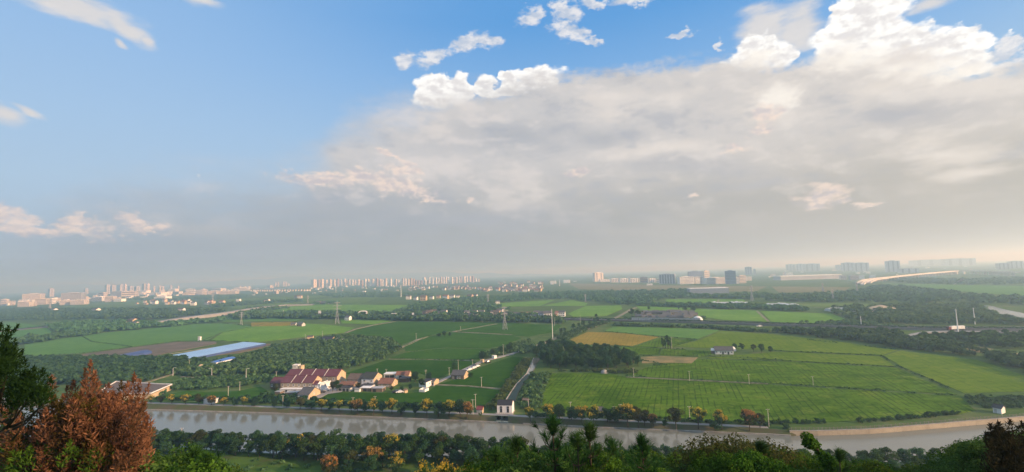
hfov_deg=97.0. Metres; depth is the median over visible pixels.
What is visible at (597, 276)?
town block
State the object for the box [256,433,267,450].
bank tree
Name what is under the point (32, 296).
city block
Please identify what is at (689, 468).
hillside tree
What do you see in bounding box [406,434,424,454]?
bank tree
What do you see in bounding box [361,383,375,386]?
court wall
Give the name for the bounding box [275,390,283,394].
side shed
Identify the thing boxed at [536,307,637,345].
farm road
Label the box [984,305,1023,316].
river water
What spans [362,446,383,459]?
goldenrain tree
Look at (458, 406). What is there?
round bush
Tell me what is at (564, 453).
hillside tree
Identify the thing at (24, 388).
dark conifer
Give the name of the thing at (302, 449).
bank tree
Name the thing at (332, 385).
broadleaf tree
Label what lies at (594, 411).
goldenrain tree
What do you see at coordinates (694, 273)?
campus block
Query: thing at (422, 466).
goldenrain tree
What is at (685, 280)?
campus block
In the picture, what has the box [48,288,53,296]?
city tower
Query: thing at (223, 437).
bank tree
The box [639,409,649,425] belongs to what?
broadleaf tree
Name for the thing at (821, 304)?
rice field
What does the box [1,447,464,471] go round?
hillside
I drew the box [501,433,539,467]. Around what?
pine tree
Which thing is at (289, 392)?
lean to
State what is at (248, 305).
rice field
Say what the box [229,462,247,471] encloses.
hillside tree
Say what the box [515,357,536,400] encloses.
ditch rim
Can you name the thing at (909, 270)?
hazy tower
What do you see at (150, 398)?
goldenrain tree
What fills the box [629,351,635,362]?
grove tree
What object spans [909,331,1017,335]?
slip road
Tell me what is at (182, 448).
hillside tree
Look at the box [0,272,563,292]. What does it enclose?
hills
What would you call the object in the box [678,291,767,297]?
wood
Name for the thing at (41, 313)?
wood
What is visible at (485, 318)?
tree belt
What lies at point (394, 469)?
bank tree
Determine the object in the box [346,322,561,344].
rice field
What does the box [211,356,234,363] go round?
blue shed
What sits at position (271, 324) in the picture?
ripe rice field
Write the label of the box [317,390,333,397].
yard
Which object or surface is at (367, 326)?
field path
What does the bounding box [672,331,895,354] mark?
rice field
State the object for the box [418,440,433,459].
bank tree
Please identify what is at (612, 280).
town block
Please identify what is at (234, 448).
bank tree
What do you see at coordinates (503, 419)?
sluice water
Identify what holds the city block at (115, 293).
on the ground at (760, 278)
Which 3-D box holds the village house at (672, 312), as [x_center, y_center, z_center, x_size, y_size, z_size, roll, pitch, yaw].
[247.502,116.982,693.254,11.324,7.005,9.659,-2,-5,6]
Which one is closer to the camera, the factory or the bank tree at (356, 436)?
the bank tree at (356, 436)
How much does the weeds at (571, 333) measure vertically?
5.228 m
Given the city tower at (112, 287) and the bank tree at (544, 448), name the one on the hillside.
the bank tree at (544, 448)
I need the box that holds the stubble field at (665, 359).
[641,356,697,362]
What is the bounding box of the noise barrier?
[631,317,699,320]
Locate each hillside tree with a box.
[113,450,197,471]
[137,452,232,471]
[142,448,185,471]
[164,450,187,469]
[168,439,209,462]
[190,466,217,471]
[213,457,230,468]
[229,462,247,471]
[462,449,505,468]
[463,466,483,471]
[467,460,511,471]
[486,464,542,471]
[497,440,530,458]
[497,450,540,466]
[504,451,553,471]
[506,451,546,465]
[541,440,574,456]
[543,458,566,471]
[544,443,585,460]
[572,448,637,469]
[573,462,608,471]
[576,451,635,471]
[622,449,665,469]
[627,464,674,471]
[628,445,660,460]
[630,462,675,471]
[659,452,685,469]
[683,449,728,471]
[693,450,750,471]
[714,447,770,471]
[742,457,797,471]
[780,451,818,465]
[789,456,843,471]
[798,450,818,459]
[807,453,818,460]
[845,461,899,471]
[864,459,898,470]
[899,460,939,471]
[899,464,915,471]
[916,450,951,470]
[935,438,993,471]
[936,440,987,471]
[938,445,955,457]
[959,445,996,470]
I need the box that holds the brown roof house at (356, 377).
[346,373,363,384]
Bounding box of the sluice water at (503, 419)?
[497,417,507,420]
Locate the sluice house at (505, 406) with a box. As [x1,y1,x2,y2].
[495,399,514,421]
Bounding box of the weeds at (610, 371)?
[558,368,638,372]
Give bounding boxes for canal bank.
[5,401,1014,435]
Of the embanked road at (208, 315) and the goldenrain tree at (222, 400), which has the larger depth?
the embanked road at (208, 315)
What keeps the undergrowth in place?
on the hillside
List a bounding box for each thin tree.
[670,432,744,471]
[671,439,717,471]
[700,434,752,454]
[725,432,773,457]
[727,436,800,461]
[766,442,815,471]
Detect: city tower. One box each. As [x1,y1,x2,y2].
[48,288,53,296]
[105,284,109,293]
[110,285,115,293]
[117,284,123,290]
[128,286,133,290]
[142,283,146,290]
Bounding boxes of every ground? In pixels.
[0,260,1023,429]
[81,341,216,355]
[219,343,270,354]
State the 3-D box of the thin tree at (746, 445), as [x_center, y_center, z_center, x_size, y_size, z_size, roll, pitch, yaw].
[12.609,14.342,23.531,4.296,7.522,3.626,2,-6,-39]
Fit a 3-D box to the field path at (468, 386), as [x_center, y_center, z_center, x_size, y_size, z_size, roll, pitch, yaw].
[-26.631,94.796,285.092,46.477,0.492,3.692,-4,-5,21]
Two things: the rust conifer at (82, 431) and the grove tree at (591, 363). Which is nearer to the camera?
the rust conifer at (82, 431)
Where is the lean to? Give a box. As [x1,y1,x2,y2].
[285,390,299,395]
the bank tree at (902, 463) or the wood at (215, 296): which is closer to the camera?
the bank tree at (902, 463)
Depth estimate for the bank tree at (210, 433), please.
193.12 m
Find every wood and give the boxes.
[0,306,224,319]
[10,328,102,343]
[45,316,230,331]
[89,294,247,299]
[318,291,432,297]
[394,294,530,311]
[512,288,759,304]
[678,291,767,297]
[764,284,1023,303]
[830,301,1023,323]
[882,276,1023,284]
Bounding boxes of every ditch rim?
[506,358,533,398]
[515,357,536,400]
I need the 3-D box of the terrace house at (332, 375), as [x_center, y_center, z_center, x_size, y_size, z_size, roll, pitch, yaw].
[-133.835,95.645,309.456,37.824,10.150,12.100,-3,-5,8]
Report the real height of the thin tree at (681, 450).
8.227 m
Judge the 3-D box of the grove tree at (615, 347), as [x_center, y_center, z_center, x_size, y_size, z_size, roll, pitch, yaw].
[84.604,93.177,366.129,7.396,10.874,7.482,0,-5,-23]
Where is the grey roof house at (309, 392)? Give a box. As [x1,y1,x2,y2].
[297,387,319,398]
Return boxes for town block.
[593,272,602,281]
[599,279,609,281]
[610,278,618,282]
[619,278,628,282]
[629,278,638,282]
[640,277,647,282]
[648,278,655,282]
[702,270,709,277]
[839,275,846,279]
[848,275,858,279]
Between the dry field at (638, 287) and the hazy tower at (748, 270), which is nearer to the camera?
the dry field at (638, 287)
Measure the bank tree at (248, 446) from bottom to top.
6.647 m
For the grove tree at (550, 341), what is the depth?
405.55 m
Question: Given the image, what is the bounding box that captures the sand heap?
[869,305,895,311]
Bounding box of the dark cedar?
[978,418,1023,471]
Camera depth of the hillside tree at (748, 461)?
17.95 m
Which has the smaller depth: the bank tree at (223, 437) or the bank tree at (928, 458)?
the bank tree at (928, 458)
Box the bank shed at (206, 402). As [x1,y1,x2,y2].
[203,398,217,403]
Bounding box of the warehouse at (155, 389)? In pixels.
[102,381,172,399]
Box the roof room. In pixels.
[292,364,299,368]
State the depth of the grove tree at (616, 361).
325.87 m
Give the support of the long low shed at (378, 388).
on the ground at (760, 278)
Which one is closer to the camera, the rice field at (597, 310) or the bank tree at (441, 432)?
the bank tree at (441, 432)
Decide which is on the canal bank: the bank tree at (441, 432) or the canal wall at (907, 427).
the canal wall at (907, 427)
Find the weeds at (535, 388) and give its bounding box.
[516,371,551,410]
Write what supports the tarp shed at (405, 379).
on the ground at (760, 278)
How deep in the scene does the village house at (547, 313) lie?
688.65 m
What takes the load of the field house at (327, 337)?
on the ground at (760, 278)
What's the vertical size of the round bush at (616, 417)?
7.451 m
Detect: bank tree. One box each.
[149,440,159,450]
[151,433,161,445]
[158,428,170,439]
[159,433,174,446]
[159,441,171,454]
[169,430,183,447]
[171,434,182,446]
[181,433,191,448]
[187,441,203,452]
[201,434,211,447]
[207,430,214,444]
[210,428,223,442]
[211,433,225,449]
[216,432,228,446]
[220,435,235,453]
[225,431,238,437]
[227,438,242,455]
[229,432,249,451]
[243,440,254,456]
[248,429,262,449]
[252,440,265,456]
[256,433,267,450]
[260,434,279,457]
[261,433,273,453]
[268,430,289,450]
[273,436,289,458]
[288,434,302,457]
[296,437,311,460]
[309,435,328,459]
[314,431,330,452]
[323,444,338,458]
[324,435,337,450]
[327,428,345,439]
[332,437,347,458]
[338,445,354,463]
[340,459,353,471]
[345,433,352,442]
[347,434,361,455]
[348,440,359,450]
[355,436,368,460]
[361,444,375,463]
[363,434,378,443]
[363,454,381,471]
[366,436,380,447]
[370,431,385,444]
[377,449,387,467]
[379,433,395,449]
[380,436,396,459]
[391,466,399,471]
[395,433,403,446]
[397,441,412,460]
[403,433,417,441]
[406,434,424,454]
[413,448,424,465]
[414,427,431,442]
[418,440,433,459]
[418,459,428,469]
[422,432,437,457]
[431,447,442,465]
[432,434,446,460]
[435,430,450,457]
[444,437,458,455]
[448,449,461,467]
[451,433,463,449]
[456,435,474,452]
[458,440,474,459]
[463,446,480,464]
[470,437,487,449]
[474,439,489,458]
[488,436,497,448]
[491,442,506,452]
[496,437,508,446]
[538,445,547,453]
[651,445,661,454]
[660,444,673,459]
[672,445,682,452]
[824,449,835,456]
[841,450,851,460]
[849,455,862,462]
[856,450,870,457]
[858,454,870,461]
[868,448,885,462]
[878,447,899,461]
[884,459,900,465]
[896,448,911,461]
[900,461,910,467]
[907,447,925,460]
[907,456,923,466]
[921,454,937,463]
[928,447,938,455]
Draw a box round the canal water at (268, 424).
[0,407,1023,465]
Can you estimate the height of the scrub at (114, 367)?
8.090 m
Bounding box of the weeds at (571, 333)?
[553,320,611,338]
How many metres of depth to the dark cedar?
14.68 m
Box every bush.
[231,398,238,405]
[251,399,258,405]
[272,399,276,406]
[283,400,289,405]
[306,400,316,407]
[325,400,334,408]
[361,401,369,410]
[378,402,386,412]
[396,402,406,414]
[412,404,419,412]
[432,401,445,416]
[453,399,464,417]
[528,371,536,378]
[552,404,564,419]
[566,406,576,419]
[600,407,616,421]
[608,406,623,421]
[709,420,721,429]
[775,418,785,423]
[782,424,790,428]
[814,417,822,422]
[855,416,864,422]
[904,413,911,418]
[930,411,939,416]
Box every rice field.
[0,322,50,338]
[24,336,129,355]
[53,300,177,307]
[84,323,251,345]
[162,387,266,400]
[211,324,352,341]
[214,295,338,300]
[223,317,308,321]
[224,302,301,308]
[251,322,290,325]
[276,304,406,311]
[303,297,377,303]
[318,386,498,405]
[341,319,398,323]
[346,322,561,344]
[346,360,476,377]
[392,348,485,359]
[403,295,466,299]
[405,332,520,351]
[440,357,521,386]
[500,300,552,306]
[540,373,975,423]
[544,300,586,305]
[568,305,621,316]
[570,332,656,345]
[583,345,659,353]
[605,327,718,338]
[629,359,956,394]
[635,338,691,346]
[636,306,689,309]
[660,349,711,356]
[665,299,744,302]
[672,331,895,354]
[695,309,766,321]
[708,352,893,365]
[761,311,843,322]
[799,303,869,306]
[858,299,911,302]
[879,283,1023,295]
[884,351,1023,392]
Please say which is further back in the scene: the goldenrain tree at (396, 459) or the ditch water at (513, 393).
the ditch water at (513, 393)
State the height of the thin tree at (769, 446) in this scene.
7.676 m
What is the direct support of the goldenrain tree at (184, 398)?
on the ground at (760, 278)
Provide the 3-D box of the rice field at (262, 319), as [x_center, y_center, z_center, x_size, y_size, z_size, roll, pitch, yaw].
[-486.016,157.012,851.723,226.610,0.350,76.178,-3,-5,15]
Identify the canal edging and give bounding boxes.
[20,406,790,435]
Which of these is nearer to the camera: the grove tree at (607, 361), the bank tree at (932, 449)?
the bank tree at (932, 449)
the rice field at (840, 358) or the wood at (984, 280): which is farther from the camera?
the wood at (984, 280)
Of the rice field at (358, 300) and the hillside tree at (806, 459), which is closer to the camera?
the hillside tree at (806, 459)
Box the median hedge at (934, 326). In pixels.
[4,313,1023,329]
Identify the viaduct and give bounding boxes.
[857,270,1020,284]
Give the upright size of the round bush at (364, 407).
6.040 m
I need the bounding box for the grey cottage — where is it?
[451,369,468,378]
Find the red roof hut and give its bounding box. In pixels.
[476,406,483,412]
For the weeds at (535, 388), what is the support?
on the ground at (760, 278)
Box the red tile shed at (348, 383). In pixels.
[340,381,357,386]
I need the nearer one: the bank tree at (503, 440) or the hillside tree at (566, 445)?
the hillside tree at (566, 445)
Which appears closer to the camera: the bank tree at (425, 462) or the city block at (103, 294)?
the bank tree at (425, 462)
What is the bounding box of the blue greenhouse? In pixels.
[175,342,265,357]
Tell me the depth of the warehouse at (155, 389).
298.07 m
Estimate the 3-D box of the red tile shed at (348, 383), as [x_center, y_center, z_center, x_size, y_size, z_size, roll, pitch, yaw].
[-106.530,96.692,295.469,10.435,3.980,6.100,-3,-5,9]
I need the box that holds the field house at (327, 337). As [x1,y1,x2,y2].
[321,336,333,340]
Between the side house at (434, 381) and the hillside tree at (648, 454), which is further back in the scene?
the side house at (434, 381)
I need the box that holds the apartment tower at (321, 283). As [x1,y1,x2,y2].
[320,279,323,287]
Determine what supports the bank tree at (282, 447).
on the hillside
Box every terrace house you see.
[280,375,322,388]
[286,368,345,383]
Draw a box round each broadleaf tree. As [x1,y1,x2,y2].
[185,429,206,443]
[194,393,203,401]
[271,383,278,389]
[294,397,304,405]
[305,434,317,458]
[328,382,335,391]
[333,380,342,388]
[341,449,359,471]
[411,371,418,381]
[425,372,431,378]
[432,435,450,449]
[452,362,457,368]
[479,351,486,358]
[506,342,512,352]
[508,436,531,450]
[631,406,646,427]
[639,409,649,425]
[666,407,684,429]
[753,413,764,424]
[757,344,764,351]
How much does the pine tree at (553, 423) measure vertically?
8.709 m
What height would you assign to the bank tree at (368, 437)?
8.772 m
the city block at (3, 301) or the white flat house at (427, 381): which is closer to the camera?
the white flat house at (427, 381)
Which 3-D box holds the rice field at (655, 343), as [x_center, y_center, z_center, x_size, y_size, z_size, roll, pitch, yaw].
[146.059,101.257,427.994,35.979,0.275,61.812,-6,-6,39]
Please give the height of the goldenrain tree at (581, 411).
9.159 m
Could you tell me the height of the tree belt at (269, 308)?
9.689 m
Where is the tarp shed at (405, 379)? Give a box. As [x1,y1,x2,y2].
[399,376,410,381]
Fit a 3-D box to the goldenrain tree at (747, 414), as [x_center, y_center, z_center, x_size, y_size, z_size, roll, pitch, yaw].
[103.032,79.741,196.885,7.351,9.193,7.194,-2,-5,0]
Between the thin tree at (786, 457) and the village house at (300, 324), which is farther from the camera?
the village house at (300, 324)
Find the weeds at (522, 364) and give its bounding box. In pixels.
[484,357,530,408]
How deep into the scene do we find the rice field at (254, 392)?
287.74 m
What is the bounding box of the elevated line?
[250,288,311,290]
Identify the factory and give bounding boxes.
[773,274,841,279]
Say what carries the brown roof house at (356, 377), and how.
on the yard at (335, 390)
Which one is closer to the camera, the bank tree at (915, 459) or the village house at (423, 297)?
the bank tree at (915, 459)
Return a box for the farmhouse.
[713,346,733,353]
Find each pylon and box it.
[334,302,341,323]
[501,307,507,329]
[749,286,753,300]
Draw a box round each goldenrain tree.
[148,395,154,401]
[166,394,174,400]
[180,394,190,403]
[206,395,215,404]
[219,397,228,404]
[240,397,246,405]
[287,434,303,456]
[315,399,327,410]
[320,454,337,471]
[334,400,343,408]
[348,401,353,413]
[351,399,362,413]
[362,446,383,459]
[366,398,377,414]
[383,433,400,454]
[385,398,397,409]
[389,451,404,468]
[415,459,440,471]
[420,398,432,411]
[431,458,460,471]
[442,399,455,418]
[462,401,472,419]
[524,407,533,421]
[541,403,554,416]
[574,405,587,420]
[586,404,602,422]
[615,403,635,427]
[647,413,657,426]
[689,406,707,428]
[712,409,728,429]
[739,409,757,430]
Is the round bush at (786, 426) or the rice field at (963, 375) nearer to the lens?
the round bush at (786, 426)
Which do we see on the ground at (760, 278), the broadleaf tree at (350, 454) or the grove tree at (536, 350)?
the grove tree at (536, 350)
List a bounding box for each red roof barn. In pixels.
[395,371,404,378]
[404,370,411,375]
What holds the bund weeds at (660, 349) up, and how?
on the ground at (760, 278)
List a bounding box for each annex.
[270,377,283,387]
[317,380,330,389]
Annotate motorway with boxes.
[1,314,1023,331]
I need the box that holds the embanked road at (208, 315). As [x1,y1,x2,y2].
[158,304,314,321]
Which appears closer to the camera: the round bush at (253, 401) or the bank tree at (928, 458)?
the bank tree at (928, 458)
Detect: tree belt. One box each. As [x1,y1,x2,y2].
[209,298,302,306]
[221,312,565,322]
[223,309,555,316]
[243,305,289,312]
[312,300,339,304]
[612,321,769,331]
[623,315,706,318]
[636,301,809,310]
[771,325,1023,371]
[799,319,894,324]
[915,329,1023,346]
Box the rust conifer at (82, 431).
[0,359,155,471]
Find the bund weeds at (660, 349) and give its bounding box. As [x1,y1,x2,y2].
[58,322,949,424]
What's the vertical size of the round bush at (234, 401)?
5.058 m
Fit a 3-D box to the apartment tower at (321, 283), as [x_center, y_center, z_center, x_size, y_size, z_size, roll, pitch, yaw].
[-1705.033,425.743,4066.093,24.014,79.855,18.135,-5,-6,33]
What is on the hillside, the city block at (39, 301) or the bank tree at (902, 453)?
the bank tree at (902, 453)
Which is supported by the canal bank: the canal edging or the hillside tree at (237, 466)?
the canal edging
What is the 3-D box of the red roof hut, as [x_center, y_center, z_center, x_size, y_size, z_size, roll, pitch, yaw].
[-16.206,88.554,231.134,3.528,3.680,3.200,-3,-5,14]
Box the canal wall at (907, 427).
[789,413,1023,435]
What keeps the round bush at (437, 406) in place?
on the canal bank
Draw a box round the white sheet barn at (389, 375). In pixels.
[384,372,395,377]
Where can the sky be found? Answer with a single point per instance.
(153, 142)
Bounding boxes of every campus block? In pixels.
[659,274,675,283]
[677,276,693,283]
[688,271,701,276]
[694,276,702,283]
[702,277,724,283]
[725,270,735,283]
[737,275,745,282]
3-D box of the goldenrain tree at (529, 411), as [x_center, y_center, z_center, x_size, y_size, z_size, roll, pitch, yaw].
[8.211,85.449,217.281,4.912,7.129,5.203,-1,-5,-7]
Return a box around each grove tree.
[533,346,539,353]
[538,349,545,362]
[547,339,555,344]
[563,355,570,364]
[587,357,594,367]
[597,360,603,368]
[603,356,612,368]
[611,357,620,367]
[612,344,621,352]
[621,354,632,367]
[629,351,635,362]
[633,356,642,363]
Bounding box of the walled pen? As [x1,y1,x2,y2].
[419,387,428,391]
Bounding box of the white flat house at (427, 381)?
[418,378,432,386]
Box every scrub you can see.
[15,353,207,385]
[155,392,461,411]
[159,373,276,394]
[173,333,401,375]
[532,411,770,425]
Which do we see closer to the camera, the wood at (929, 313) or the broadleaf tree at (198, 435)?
the broadleaf tree at (198, 435)
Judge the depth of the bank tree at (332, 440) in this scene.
175.08 m
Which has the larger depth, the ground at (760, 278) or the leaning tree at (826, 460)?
the ground at (760, 278)
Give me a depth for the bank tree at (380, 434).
180.16 m
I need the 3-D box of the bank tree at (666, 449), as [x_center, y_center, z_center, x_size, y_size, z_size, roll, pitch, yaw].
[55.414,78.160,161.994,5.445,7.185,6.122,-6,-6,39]
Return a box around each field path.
[146,373,177,382]
[169,347,212,353]
[345,321,395,332]
[400,359,471,360]
[402,337,426,347]
[437,384,500,389]
[453,331,512,334]
[626,377,767,383]
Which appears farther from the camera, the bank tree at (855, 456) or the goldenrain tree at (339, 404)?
the goldenrain tree at (339, 404)
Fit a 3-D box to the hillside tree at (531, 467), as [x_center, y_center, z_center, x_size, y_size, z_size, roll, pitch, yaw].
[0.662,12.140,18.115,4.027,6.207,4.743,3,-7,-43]
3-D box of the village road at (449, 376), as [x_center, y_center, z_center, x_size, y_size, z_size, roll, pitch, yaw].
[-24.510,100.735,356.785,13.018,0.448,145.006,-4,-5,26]
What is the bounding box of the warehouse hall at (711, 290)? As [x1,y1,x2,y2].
[687,287,728,294]
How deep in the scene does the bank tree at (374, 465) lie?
161.08 m
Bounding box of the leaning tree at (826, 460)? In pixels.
[800,431,837,471]
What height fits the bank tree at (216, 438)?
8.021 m
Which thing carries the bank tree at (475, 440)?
on the hillside
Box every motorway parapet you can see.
[634,320,1021,330]
[706,320,1023,326]
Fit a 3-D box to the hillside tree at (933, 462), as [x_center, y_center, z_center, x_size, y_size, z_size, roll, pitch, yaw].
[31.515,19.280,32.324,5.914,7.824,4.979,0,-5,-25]
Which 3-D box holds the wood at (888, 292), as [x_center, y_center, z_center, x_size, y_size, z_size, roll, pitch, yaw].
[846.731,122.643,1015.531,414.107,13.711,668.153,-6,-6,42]
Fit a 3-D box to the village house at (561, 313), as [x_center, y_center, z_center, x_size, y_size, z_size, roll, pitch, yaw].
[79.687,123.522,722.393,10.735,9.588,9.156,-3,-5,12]
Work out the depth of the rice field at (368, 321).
739.85 m
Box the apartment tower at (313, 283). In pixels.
[311,279,316,287]
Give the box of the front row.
[280,387,318,392]
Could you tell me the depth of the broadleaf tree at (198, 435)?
187.10 m
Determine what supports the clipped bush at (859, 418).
on the ground at (760, 278)
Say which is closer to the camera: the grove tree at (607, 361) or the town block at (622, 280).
the grove tree at (607, 361)
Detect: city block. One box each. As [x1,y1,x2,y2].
[0,299,8,304]
[7,301,15,304]
[17,301,33,306]
[22,293,44,300]
[35,298,49,304]
[59,300,69,304]
[61,292,85,299]
[70,300,88,304]
[90,297,104,300]
[98,292,107,296]
[105,296,115,301]
[111,291,120,295]
[121,291,137,297]
[186,289,195,292]
[196,290,201,294]
[211,288,225,290]
[220,291,238,293]
[234,287,250,290]
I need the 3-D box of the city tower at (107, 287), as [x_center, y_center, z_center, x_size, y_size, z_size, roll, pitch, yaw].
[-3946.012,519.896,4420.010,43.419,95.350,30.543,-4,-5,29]
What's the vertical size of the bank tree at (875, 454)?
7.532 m
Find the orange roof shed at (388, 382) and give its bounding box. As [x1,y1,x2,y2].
[377,378,398,386]
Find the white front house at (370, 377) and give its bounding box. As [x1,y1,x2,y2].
[361,372,381,385]
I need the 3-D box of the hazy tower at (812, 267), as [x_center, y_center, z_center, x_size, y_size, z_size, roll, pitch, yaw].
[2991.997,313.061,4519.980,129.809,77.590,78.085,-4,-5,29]
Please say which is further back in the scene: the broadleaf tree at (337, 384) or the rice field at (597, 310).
the rice field at (597, 310)
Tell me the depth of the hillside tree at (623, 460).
26.45 m
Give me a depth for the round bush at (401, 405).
234.00 m
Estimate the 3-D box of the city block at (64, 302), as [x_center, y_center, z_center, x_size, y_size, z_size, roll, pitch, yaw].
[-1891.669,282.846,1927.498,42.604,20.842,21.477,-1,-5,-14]
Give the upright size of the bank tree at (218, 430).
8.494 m
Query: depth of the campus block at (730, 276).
1862.24 m
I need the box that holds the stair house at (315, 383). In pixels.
[312,380,320,387]
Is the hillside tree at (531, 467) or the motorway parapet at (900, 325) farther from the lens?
the motorway parapet at (900, 325)
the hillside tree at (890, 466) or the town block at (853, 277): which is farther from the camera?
the town block at (853, 277)
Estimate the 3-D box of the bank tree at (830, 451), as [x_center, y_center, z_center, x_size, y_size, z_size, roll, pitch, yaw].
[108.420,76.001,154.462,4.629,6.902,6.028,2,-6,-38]
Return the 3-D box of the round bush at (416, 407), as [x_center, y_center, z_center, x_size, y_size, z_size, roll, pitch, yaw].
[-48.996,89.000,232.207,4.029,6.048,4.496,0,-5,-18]
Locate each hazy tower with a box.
[745,267,751,274]
[786,264,795,270]
[795,264,803,270]
[804,263,819,270]
[835,265,840,269]
[841,262,852,270]
[852,262,868,270]
[884,260,899,271]
[897,268,918,272]
[908,259,940,265]
[940,258,975,265]
[995,263,1010,269]
[1006,261,1023,268]
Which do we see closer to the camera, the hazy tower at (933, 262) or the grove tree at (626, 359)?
the grove tree at (626, 359)
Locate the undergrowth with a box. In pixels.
[159,445,666,471]
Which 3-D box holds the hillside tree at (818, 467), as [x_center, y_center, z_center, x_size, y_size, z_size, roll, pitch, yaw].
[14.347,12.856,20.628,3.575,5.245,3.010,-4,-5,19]
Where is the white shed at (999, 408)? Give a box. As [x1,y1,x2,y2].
[991,403,1005,413]
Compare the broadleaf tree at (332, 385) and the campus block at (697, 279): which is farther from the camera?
the campus block at (697, 279)
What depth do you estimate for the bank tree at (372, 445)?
169.24 m
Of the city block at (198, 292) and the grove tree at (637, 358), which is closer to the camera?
the grove tree at (637, 358)
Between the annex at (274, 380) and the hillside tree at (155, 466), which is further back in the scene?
the annex at (274, 380)
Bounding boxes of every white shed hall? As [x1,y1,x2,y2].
[114,299,125,301]
[147,292,168,294]
[154,296,171,298]
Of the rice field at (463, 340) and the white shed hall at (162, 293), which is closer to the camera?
the rice field at (463, 340)
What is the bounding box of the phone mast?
[954,309,958,331]
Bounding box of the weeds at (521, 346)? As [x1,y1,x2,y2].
[479,338,535,358]
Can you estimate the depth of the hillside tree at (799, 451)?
38.03 m
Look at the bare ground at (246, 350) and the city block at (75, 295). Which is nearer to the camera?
the bare ground at (246, 350)
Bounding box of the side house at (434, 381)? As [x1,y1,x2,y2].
[431,378,438,384]
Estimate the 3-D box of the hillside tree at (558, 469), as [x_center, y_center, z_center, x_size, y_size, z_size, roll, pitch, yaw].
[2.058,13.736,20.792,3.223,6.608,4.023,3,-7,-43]
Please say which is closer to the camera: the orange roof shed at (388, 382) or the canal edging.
the canal edging
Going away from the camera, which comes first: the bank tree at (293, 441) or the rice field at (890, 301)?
the bank tree at (293, 441)
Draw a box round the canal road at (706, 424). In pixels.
[2,398,767,427]
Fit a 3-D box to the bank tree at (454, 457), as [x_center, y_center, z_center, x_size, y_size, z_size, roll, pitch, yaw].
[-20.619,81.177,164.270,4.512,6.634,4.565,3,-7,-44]
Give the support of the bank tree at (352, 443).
on the hillside
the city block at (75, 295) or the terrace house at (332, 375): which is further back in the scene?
the city block at (75, 295)
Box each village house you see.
[296,322,304,325]
[420,295,426,300]
[543,311,551,315]
[558,310,564,316]
[669,310,677,314]
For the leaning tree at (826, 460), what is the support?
on the hillside
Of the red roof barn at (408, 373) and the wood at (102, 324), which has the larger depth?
the wood at (102, 324)
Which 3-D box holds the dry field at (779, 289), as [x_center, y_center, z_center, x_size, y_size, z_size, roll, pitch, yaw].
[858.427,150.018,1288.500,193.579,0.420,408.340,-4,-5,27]
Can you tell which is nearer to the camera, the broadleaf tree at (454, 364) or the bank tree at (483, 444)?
the bank tree at (483, 444)
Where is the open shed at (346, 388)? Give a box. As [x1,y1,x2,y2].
[338,386,353,391]
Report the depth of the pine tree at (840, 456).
19.14 m
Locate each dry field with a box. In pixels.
[568,283,766,291]
[771,286,849,292]
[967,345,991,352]
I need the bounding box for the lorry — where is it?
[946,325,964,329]
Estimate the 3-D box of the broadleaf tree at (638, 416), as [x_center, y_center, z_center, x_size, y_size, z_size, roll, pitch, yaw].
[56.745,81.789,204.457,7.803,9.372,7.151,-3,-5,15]
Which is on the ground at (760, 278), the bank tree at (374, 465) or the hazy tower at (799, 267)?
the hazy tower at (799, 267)
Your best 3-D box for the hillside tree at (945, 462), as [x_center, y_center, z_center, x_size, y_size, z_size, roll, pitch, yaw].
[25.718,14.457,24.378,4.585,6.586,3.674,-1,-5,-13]
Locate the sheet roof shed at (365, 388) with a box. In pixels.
[360,386,372,390]
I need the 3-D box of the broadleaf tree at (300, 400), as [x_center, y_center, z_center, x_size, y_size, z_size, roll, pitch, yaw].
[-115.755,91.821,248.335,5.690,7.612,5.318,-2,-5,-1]
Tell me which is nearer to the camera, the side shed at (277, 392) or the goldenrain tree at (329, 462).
the goldenrain tree at (329, 462)
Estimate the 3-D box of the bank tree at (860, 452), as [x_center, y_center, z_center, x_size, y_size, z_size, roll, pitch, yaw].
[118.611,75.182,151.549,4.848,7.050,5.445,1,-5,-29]
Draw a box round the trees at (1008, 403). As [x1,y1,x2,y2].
[964,393,1023,408]
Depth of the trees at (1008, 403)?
221.01 m
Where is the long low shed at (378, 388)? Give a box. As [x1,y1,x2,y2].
[371,386,385,391]
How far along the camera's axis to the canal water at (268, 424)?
209.72 m
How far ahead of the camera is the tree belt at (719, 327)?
526.49 m
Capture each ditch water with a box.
[507,374,529,401]
[527,358,535,373]
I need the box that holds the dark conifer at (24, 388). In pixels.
[0,322,58,440]
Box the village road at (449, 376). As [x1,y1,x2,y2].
[430,351,518,385]
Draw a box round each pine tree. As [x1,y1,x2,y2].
[173,443,242,471]
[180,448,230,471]
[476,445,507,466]
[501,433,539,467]
[509,413,590,471]
[558,429,602,471]
[565,418,621,471]
[600,435,634,471]
[624,432,662,471]
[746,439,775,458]
[818,445,863,471]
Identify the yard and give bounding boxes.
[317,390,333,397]
[328,380,356,393]
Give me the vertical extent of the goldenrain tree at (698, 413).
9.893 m
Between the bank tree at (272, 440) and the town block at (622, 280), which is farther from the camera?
the town block at (622, 280)
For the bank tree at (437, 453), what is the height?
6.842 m

